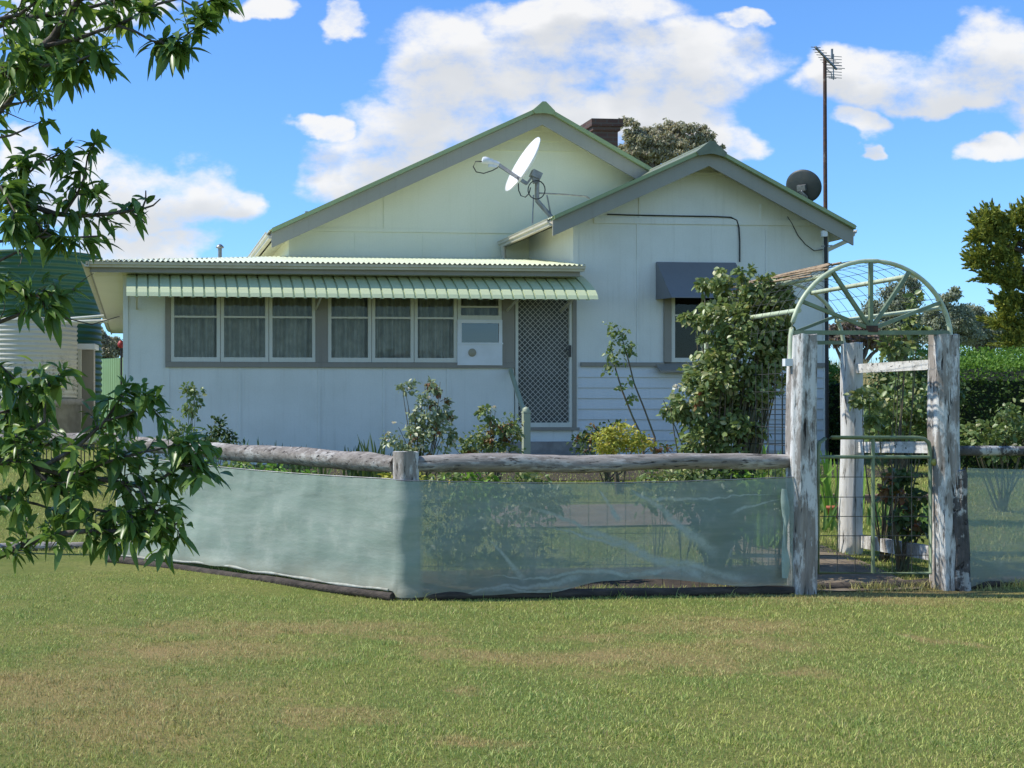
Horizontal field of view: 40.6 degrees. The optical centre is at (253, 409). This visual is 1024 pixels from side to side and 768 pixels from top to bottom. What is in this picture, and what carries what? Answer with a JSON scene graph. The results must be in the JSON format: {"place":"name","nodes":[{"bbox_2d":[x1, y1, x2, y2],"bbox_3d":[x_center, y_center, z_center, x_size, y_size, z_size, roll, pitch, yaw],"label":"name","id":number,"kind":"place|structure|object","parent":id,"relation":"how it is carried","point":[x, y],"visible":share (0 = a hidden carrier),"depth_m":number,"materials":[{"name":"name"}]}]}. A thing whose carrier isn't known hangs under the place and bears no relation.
{"place":"outdoors","nodes":[
{"label":"outdoors","id":0,"kind":"place"},
{"bbox_2d":[101,358,122,432],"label":"garden shed","id":1,"kind":"structure","parent":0,"point":[110,371],"depth_m":39.53,"materials":[{"name":"green metal"}]},
{"bbox_2d":[0,444,1023,767],"bbox_3d":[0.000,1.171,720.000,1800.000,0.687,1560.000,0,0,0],"label":"ground","id":2,"kind":"structure","parent":0,"point":[42,564],"depth_m":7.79,"materials":[{"name":"green plant"}]},
{"bbox_2d":[0,542,82,550],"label":"edging log","id":3,"kind":"object","parent":2,"relation":"on","point":[39,547],"visible":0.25,"depth_m":14.14,"materials":[{"name":"wood"}]},
{"bbox_2d":[0,249,102,431],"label":"water tank","id":4,"kind":"object","parent":2,"relation":"on","point":[57,266],"visible":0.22,"depth_m":34.56,"materials":[{"name":"green metal"}]},
{"bbox_2d":[8,444,97,463],"bbox_3d":[-3.025,0.646,20.000,1.767,0.508,0.018,0,0,0],"label":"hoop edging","id":5,"kind":"object","parent":2,"relation":"on","point":[63,457],"visible":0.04,"depth_m":19.99,"materials":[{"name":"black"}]},
{"bbox_2d":[0,315,107,448],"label":"water tank","id":6,"kind":"object","parent":2,"relation":"on","point":[35,344],"visible":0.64,"depth_m":28.11,"materials":[{"name":"metal"}]},
{"bbox_2d":[77,344,98,446],"bbox_3d":[-3.754,-0.275,30.000,0.475,2.350,0.800,0,0,0],"label":"pump shelter","id":7,"kind":"object","parent":2,"relation":"on","point":[86,359],"visible":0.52,"depth_m":30.00,"materials":[{"name":"grey metal"}]},
{"bbox_2d":[101,327,122,357],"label":"gum tree","id":8,"kind":"object","parent":2,"relation":"on","point":[110,348],"visible":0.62,"depth_m":61.85,"materials":[{"name":"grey plant"}]},
{"bbox_2d":[118,340,122,426],"bbox_3d":[-3.074,-0.349,31.000,0.160,2.498,0.156,0,0,0],"label":"marker pole","id":9,"kind":"object","parent":2,"relation":"on","point":[120,344],"visible":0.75,"depth_m":30.98,"materials":[{"name":"black"}]},
{"bbox_2d":[0,0,244,576],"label":"peach tree","id":10,"kind":"object","parent":2,"relation":"on","point":[57,53],"visible":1,"depth_m":4.68,"materials":[{"name":"green plant"}]},
{"bbox_2d":[145,453,169,460],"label":"bedding plant","id":11,"kind":"object","parent":2,"relation":"on","point":[155,456],"visible":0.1,"depth_m":13.89,"materials":[{"name":"green plant"}]},
{"bbox_2d":[162,416,201,440],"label":"rose bush","id":12,"kind":"object","parent":2,"relation":"on","point":[182,429],"visible":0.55,"depth_m":15.49,"materials":[{"name":"green plant"}]},
{"bbox_2d":[177,381,206,429],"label":"rose bush","id":13,"kind":"object","parent":2,"relation":"on","point":[190,391],"visible":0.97,"depth_m":15.99,"materials":[{"name":"green plant"}]},
{"bbox_2d":[199,414,245,466],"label":"rose bush","id":14,"kind":"object","parent":2,"relation":"on","point":[215,433],"visible":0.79,"depth_m":14.97,"materials":[{"name":"green plant"}]},
{"bbox_2d":[257,439,282,471],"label":"iris clump","id":15,"kind":"object","parent":2,"relation":"on","point":[259,464],"visible":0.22,"depth_m":16.97,"materials":[{"name":"green plant"}]},
{"bbox_2d":[276,444,307,472],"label":"iris clump","id":16,"kind":"object","parent":2,"relation":"on","point":[299,467],"visible":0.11,"depth_m":17.05,"materials":[{"name":"green plant"}]},
{"bbox_2d":[304,466,331,475],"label":"iris clump","id":17,"kind":"object","parent":2,"relation":"on","point":[320,470],"visible":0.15,"depth_m":16.68,"materials":[{"name":"green plant"}]},
{"bbox_2d":[343,442,388,478],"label":"iris clump","id":18,"kind":"object","parent":2,"relation":"on","point":[354,473],"visible":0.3,"depth_m":16.95,"materials":[{"name":"green plant"}]},
{"bbox_2d":[348,435,395,478],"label":"iris clump","id":19,"kind":"object","parent":2,"relation":"on","point":[365,474],"visible":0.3,"depth_m":16.75,"materials":[{"name":"green plant"}]},
{"bbox_2d":[0,428,793,600],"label":"garden fence","id":20,"kind":"object","parent":2,"relation":"on","point":[405,532],"visible":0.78,"depth_m":10.78,"materials":[{"name":"fabric"}]},
{"bbox_2d":[379,376,457,478],"bbox_3d":[1.998,0.343,16.205,0.959,1.512,0.537,0,0,0],"label":"rose bush","id":21,"kind":"object","parent":2,"relation":"on","point":[423,431],"visible":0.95,"depth_m":16.16,"materials":[{"name":"green plant"}]},
{"bbox_2d":[81,101,856,465],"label":"house","id":22,"kind":"structure","parent":2,"relation":"on","point":[331,325],"depth_m":20.56,"materials":[{"name":"paint"}]},
{"bbox_2d":[171,296,219,361],"bbox_3d":[-0.886,-1.270,20.203,0.740,1.115,0.283,0,0,-5],"label":"window","id":23,"kind":"structure","parent":22,"relation":"in","point":[195,321],"depth_m":20.24,"materials":[{"name":"glass"}]},
{"bbox_2d":[220,297,268,361],"bbox_3d":[-0.149,-1.270,20.263,0.722,1.115,0.274,0,0,-5],"label":"window","id":24,"kind":"structure","parent":22,"relation":"in","point":[244,321],"depth_m":20.30,"materials":[{"name":"glass"}]},
{"bbox_2d":[269,297,315,361],"bbox_3d":[0.569,-1.270,20.329,0.704,1.115,0.281,0,0,-5],"label":"window","id":25,"kind":"structure","parent":22,"relation":"in","point":[292,321],"depth_m":20.36,"materials":[{"name":"glass"}]},
{"bbox_2d":[328,298,370,361],"bbox_3d":[1.440,-1.270,20.399,0.664,1.115,0.269,0,0,-5],"label":"window","id":26,"kind":"structure","parent":22,"relation":"in","point":[349,320],"depth_m":20.44,"materials":[{"name":"glass"}]},
{"bbox_2d":[371,298,413,362],"bbox_3d":[2.099,-1.270,20.459,0.645,1.115,0.275,0,0,-5],"label":"window","id":27,"kind":"structure","parent":22,"relation":"in","point":[392,320],"depth_m":20.50,"materials":[{"name":"glass"}]},
{"bbox_2d":[414,298,456,362],"bbox_3d":[2.757,-1.270,20.519,0.660,1.115,0.279,0,0,-5],"label":"window","id":28,"kind":"structure","parent":22,"relation":"in","point":[435,320],"depth_m":20.55,"materials":[{"name":"glass"}]},
{"bbox_2d":[457,298,501,319],"bbox_3d":[3.436,-1.596,20.581,0.687,0.463,0.284,0,0,-5],"label":"window","id":29,"kind":"structure","parent":22,"relation":"in","point":[467,309],"depth_m":20.57,"materials":[{"name":"paint"}]},
{"bbox_2d":[473,137,589,222],"bbox_3d":[4.573,-3.614,21.453,2.412,1.352,0.821,0,0,-44],"label":"satellite dish","id":30,"kind":"object","parent":22,"relation":"attached to","point":[521,167],"visible":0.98,"depth_m":21.14,"materials":[{"name":"white metal"}]},
{"bbox_2d":[514,299,571,426],"bbox_3d":[4.446,-0.787,20.540,0.891,2.122,0.134,0,0,-5],"label":"screen door","id":31,"kind":"structure","parent":22,"relation":"in","point":[569,424],"depth_m":20.55,"materials":[{"name":"paint"}]},
{"bbox_2d":[518,299,567,422],"bbox_3d":[4.436,-0.787,20.642,0.861,2.122,0.050,0,0,-5],"label":"inner door","id":32,"kind":"structure","parent":22,"relation":"in","point":[535,306],"depth_m":20.62,"materials":[{"name":"paint"}]},
{"bbox_2d":[671,298,733,361],"bbox_3d":[6.949,-1.273,20.776,0.995,1.090,0.060,0,0,-5],"label":"window","id":33,"kind":"structure","parent":22,"relation":"in","point":[673,359],"depth_m":20.71,"materials":[{"name":"paint"}]},
{"bbox_2d":[786,169,821,200],"bbox_3d":[9.985,-3.905,24.334,0.538,0.859,0.542,0,0,0],"label":"satellite dish","id":34,"kind":"object","parent":22,"relation":"attached to","point":[806,183],"visible":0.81,"depth_m":24.19,"materials":[{"name":"metal"}]},
{"bbox_2d":[456,404,525,481],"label":"rose bush","id":35,"kind":"object","parent":2,"relation":"on","point":[505,432],"visible":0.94,"depth_m":16.36,"materials":[{"name":"green plant"}]},
{"bbox_2d":[0,463,1020,590],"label":"garden grass","id":36,"kind":"structure","parent":2,"relation":"on","point":[598,480],"depth_m":15.71,"materials":[{"name":"green plant"}]},
{"bbox_2d":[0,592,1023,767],"bbox_3d":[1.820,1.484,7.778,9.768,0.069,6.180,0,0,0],"label":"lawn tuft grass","id":37,"kind":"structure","parent":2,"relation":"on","point":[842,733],"depth_m":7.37,"materials":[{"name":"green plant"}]},
{"bbox_2d":[108,463,927,485],"bbox_3d":[3.577,0.928,19.101,11.200,0.213,2.650,0,0,-5],"label":"house bed","id":38,"kind":"object","parent":2,"relation":"on","point":[581,475],"visible":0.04,"depth_m":18.41,"materials":[{"name":"soil"}]},
{"bbox_2d":[838,348,971,469],"bbox_3d":[9.015,0.039,18.509,1.782,1.754,0.760,0,0,0],"label":"dark shrub","id":39,"kind":"object","parent":38,"relation":"on","point":[918,377],"visible":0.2,"depth_m":18.43,"materials":[{"name":"green plant"}]},
{"bbox_2d":[374,579,728,592],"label":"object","id":40,"kind":"object","parent":2,"relation":"on","point":[670,583],"visible":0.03,"depth_m":11.27,"materials":[{"name":"soil"}]},
{"bbox_2d":[203,457,269,471],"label":"bedding plant","id":41,"kind":"object","parent":40,"relation":"on","point":[239,466],"visible":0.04,"depth_m":12.93,"materials":[{"name":"green plant"}]},
{"bbox_2d":[220,461,272,471],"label":"bedding plant","id":42,"kind":"object","parent":40,"relation":"on","point":[238,464],"visible":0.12,"depth_m":12.52,"materials":[{"name":"green plant"}]},
{"bbox_2d":[260,463,319,475],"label":"bedding plant","id":43,"kind":"object","parent":40,"relation":"on","point":[280,467],"visible":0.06,"depth_m":12.02,"materials":[{"name":"green plant"}]},
{"bbox_2d":[377,472,449,482],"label":"bedding plant","id":44,"kind":"object","parent":40,"relation":"on","point":[385,475],"visible":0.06,"depth_m":11.41,"materials":[{"name":"plant"}]},
{"bbox_2d":[420,472,474,482],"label":"bedding plant","id":45,"kind":"object","parent":40,"relation":"on","point":[457,475],"visible":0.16,"depth_m":11.36,"materials":[{"name":"green plant"}]},
{"bbox_2d":[443,472,499,482],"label":"bedding plant","id":46,"kind":"object","parent":40,"relation":"on","point":[471,474],"visible":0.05,"depth_m":11.40,"materials":[{"name":"green plant"}]},
{"bbox_2d":[479,472,542,483],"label":"bedding plant","id":47,"kind":"object","parent":40,"relation":"on","point":[527,475],"visible":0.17,"depth_m":11.49,"materials":[{"name":"green plant"}]},
{"bbox_2d":[512,472,556,483],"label":"bedding plant","id":48,"kind":"object","parent":40,"relation":"on","point":[542,481],"visible":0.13,"depth_m":11.52,"materials":[{"name":"green plant"}]},
{"bbox_2d":[635,469,699,482],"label":"bedding plant","id":49,"kind":"object","parent":40,"relation":"on","point":[643,477],"visible":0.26,"depth_m":11.52,"materials":[{"name":"green plant"}]},
{"bbox_2d":[653,469,719,480],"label":"bedding plant","id":50,"kind":"object","parent":40,"relation":"on","point":[713,471],"visible":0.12,"depth_m":11.54,"materials":[{"name":"green plant"}]},
{"bbox_2d":[679,469,732,481],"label":"bedding plant","id":51,"kind":"object","parent":40,"relation":"on","point":[694,475],"visible":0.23,"depth_m":11.45,"materials":[{"name":"green plant"}]},
{"bbox_2d":[694,469,741,478],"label":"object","id":52,"kind":"object","parent":40,"relation":"on","point":[727,477],"visible":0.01,"depth_m":11.62,"materials":[{"name":"green plant"}]},
{"bbox_2d":[656,262,799,478],"bbox_3d":[4.232,0.066,11.899,1.039,2.777,1.054,0,0,-41],"label":"climbing rose","id":53,"kind":"object","parent":40,"relation":"on","point":[713,378],"visible":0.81,"depth_m":11.83,"materials":[{"name":"green plant"}]},
{"bbox_2d":[718,469,780,479],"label":"bedding plant","id":54,"kind":"object","parent":40,"relation":"on","point":[746,475],"visible":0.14,"depth_m":11.68,"materials":[{"name":"green plant"}]},
{"bbox_2d":[751,468,827,485],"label":"bedding plant","id":55,"kind":"object","parent":40,"relation":"on","point":[772,472],"visible":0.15,"depth_m":11.49,"materials":[{"name":"green plant"}]},
{"bbox_2d":[566,419,675,481],"bbox_3d":[4.813,0.556,17.611,1.404,0.870,0.524,0,0,0],"label":"dark shrub","id":56,"kind":"object","parent":2,"relation":"on","point":[579,439],"visible":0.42,"depth_m":17.55,"materials":[{"name":"green plant"}]},
{"bbox_2d":[585,419,657,483],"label":"golden shrub","id":57,"kind":"object","parent":2,"relation":"on","point":[609,446],"visible":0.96,"depth_m":16.54,"materials":[{"name":"yellow plant"}]},
{"bbox_2d":[600,321,655,482],"bbox_3d":[4.808,-0.056,17.203,0.709,2.142,0.312,0,0,0],"label":"rose bush","id":58,"kind":"object","parent":2,"relation":"on","point":[629,352],"visible":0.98,"depth_m":17.19,"materials":[{"name":"green plant"}]},
{"bbox_2d":[618,115,725,167],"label":"gum tree","id":59,"kind":"object","parent":2,"relation":"on","point":[650,146],"visible":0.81,"depth_m":59.58,"materials":[{"name":"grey plant"}]},
{"bbox_2d":[744,372,785,453],"bbox_3d":[5.213,0.076,13.600,0.499,0.907,0.010,0,0,0],"label":"trellis","id":60,"kind":"object","parent":2,"relation":"on","point":[782,424],"visible":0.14,"depth_m":13.60,"materials":[{"name":"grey metal"}]},
{"bbox_2d":[754,446,836,481],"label":"iris clump","id":61,"kind":"object","parent":2,"relation":"on","point":[822,479],"visible":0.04,"depth_m":12.86,"materials":[{"name":"green plant"}]},
{"bbox_2d":[783,450,839,511],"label":"iris clump","id":62,"kind":"object","parent":2,"relation":"on","point":[822,505],"visible":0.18,"depth_m":15.16,"materials":[{"name":"green plant"}]},
{"bbox_2d":[813,46,844,454],"bbox_3d":[8.738,-2.310,20.486,0.186,6.460,1.214,0,0,42],"label":"antenna mast","id":63,"kind":"object","parent":2,"relation":"on","point":[824,233],"visible":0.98,"depth_m":20.57,"materials":[{"name":"metal"}]},
{"bbox_2d":[822,502,838,530],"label":"iris clump","id":64,"kind":"object","parent":2,"relation":"on","point":[828,521],"visible":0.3,"depth_m":14.00,"materials":[{"name":"green plant"}]},
{"bbox_2d":[826,505,836,518],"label":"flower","id":65,"kind":"object","parent":2,"relation":"on","point":[828,508],"visible":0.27,"depth_m":14.71,"materials":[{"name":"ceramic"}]},
{"bbox_2d":[704,259,959,594],"bbox_3d":[5.050,0.178,11.842,1.662,2.845,2.036,0,0,0],"label":"garden arbor","id":66,"kind":"object","parent":2,"relation":"on","point":[941,364],"visible":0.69,"depth_m":11.06,"materials":[{"name":"green paint"}]},
{"bbox_2d":[817,436,935,573],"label":"garden gate","id":67,"kind":"structure","parent":66,"relation":"attached to","point":[873,457],"depth_m":11.05,"materials":[{"name":"metal"}]},
{"bbox_2d":[829,357,840,460],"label":"hedge","id":68,"kind":"object","parent":2,"relation":"on","point":[834,411],"visible":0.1,"depth_m":22.05,"materials":[{"name":"green plant"}]},
{"bbox_2d":[820,450,865,514],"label":"iris clump","id":69,"kind":"object","parent":2,"relation":"on","point":[827,467],"visible":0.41,"depth_m":14.96,"materials":[{"name":"green plant"}]},
{"bbox_2d":[829,356,886,439],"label":"paddock grass","id":70,"kind":"structure","parent":2,"relation":"on","point":[866,380],"depth_m":26.82,"materials":[{"name":"green plant"}]},
{"bbox_2d":[829,322,902,362],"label":"blossom tree","id":71,"kind":"object","parent":2,"relation":"on","point":[872,344],"visible":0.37,"depth_m":44.86,"materials":[{"name":"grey plant"}]},
{"bbox_2d":[817,545,920,590],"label":"garden path","id":72,"kind":"structure","parent":2,"relation":"on","point":[828,563],"depth_m":11.75,"materials":[{"name":"grey concrete"}]},
{"bbox_2d":[817,578,929,588],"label":"gate sill","id":73,"kind":"structure","parent":2,"relation":"on","point":[836,585],"depth_m":11.14,"materials":[{"name":"grey concrete"}]},
{"bbox_2d":[820,493,927,503],"bbox_3d":[7.532,1.075,15.960,1.749,0.150,0.120,0,0,0],"label":"brick edging","id":74,"kind":"object","parent":2,"relation":"on","point":[867,500],"visible":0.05,"depth_m":15.90,"materials":[{"name":"brown brick"}]},
{"bbox_2d":[843,289,932,561],"bbox_3d":[5.773,0.155,12.216,0.731,2.494,0.339,0,0,0],"label":"climbing rose","id":75,"kind":"object","parent":2,"relation":"on","point":[898,351],"visible":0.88,"depth_m":12.20,"materials":[{"name":"green plant"}]},
{"bbox_2d":[855,274,933,359],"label":"gum tree","id":76,"kind":"object","parent":2,"relation":"on","point":[910,284],"visible":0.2,"depth_m":69.60,"materials":[{"name":"green plant"}]},
{"bbox_2d":[863,370,926,506],"bbox_3d":[6.974,0.357,14.478,1.080,1.754,0.630,0,0,0],"label":"rose bush","id":77,"kind":"object","parent":2,"relation":"on","point":[919,413],"visible":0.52,"depth_m":14.44,"materials":[{"name":"green plant"}]},
{"bbox_2d":[863,501,927,527],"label":"iris clump","id":78,"kind":"object","parent":2,"relation":"on","point":[868,520],"visible":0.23,"depth_m":14.20,"materials":[{"name":"green plant"}]},
{"bbox_2d":[875,465,927,571],"bbox_3d":[5.744,0.970,11.799,0.527,0.965,0.365,0,0,0],"label":"rose bush","id":79,"kind":"object","parent":2,"relation":"on","point":[900,524],"visible":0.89,"depth_m":11.76,"materials":[{"name":"green plant"}]},
{"bbox_2d":[875,502,927,527],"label":"iris clump","id":80,"kind":"object","parent":2,"relation":"on","point":[919,518],"visible":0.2,"depth_m":14.13,"materials":[{"name":"green plant"}]},
{"bbox_2d":[918,285,987,345],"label":"gum tree","id":81,"kind":"object","parent":2,"relation":"on","point":[965,327],"visible":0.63,"depth_m":65.57,"materials":[{"name":"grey plant"}]},
{"bbox_2d":[884,344,1023,468],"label":"hedge","id":82,"kind":"object","parent":2,"relation":"on","point":[993,376],"visible":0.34,"depth_m":19.21,"materials":[{"name":"green plant"}]},
{"bbox_2d":[957,302,1005,353],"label":"gum tree","id":83,"kind":"object","parent":2,"relation":"on","point":[979,310],"visible":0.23,"depth_m":73.62,"materials":[{"name":"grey plant"}]},
{"bbox_2d":[953,446,1023,590],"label":"garden fence","id":84,"kind":"object","parent":2,"relation":"on","point":[988,516],"visible":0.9,"depth_m":11.20,"materials":[{"name":"fabric"}]},
{"bbox_2d":[959,195,1023,352],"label":"conifer","id":85,"kind":"object","parent":2,"relation":"on","point":[997,226],"visible":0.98,"depth_m":26.89,"materials":[{"name":"green plant"}]},
{"bbox_2d":[960,398,1023,468],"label":"rose bush","id":86,"kind":"object","parent":2,"relation":"on","point":[1004,434],"visible":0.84,"depth_m":15.15,"materials":[{"name":"green plant"}]},
{"bbox_2d":[0,0,1023,372],"label":"sky","id":87,"kind":"structure","parent":0,"point":[295,108],"materials":[{"name":"blue"}]},
{"bbox_2d":[96,551,1023,602],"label":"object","id":88,"kind":"structure","parent":0,"point":[923,587],"depth_m":11.08,"materials":[{"name":"brown soil"}]}
]}

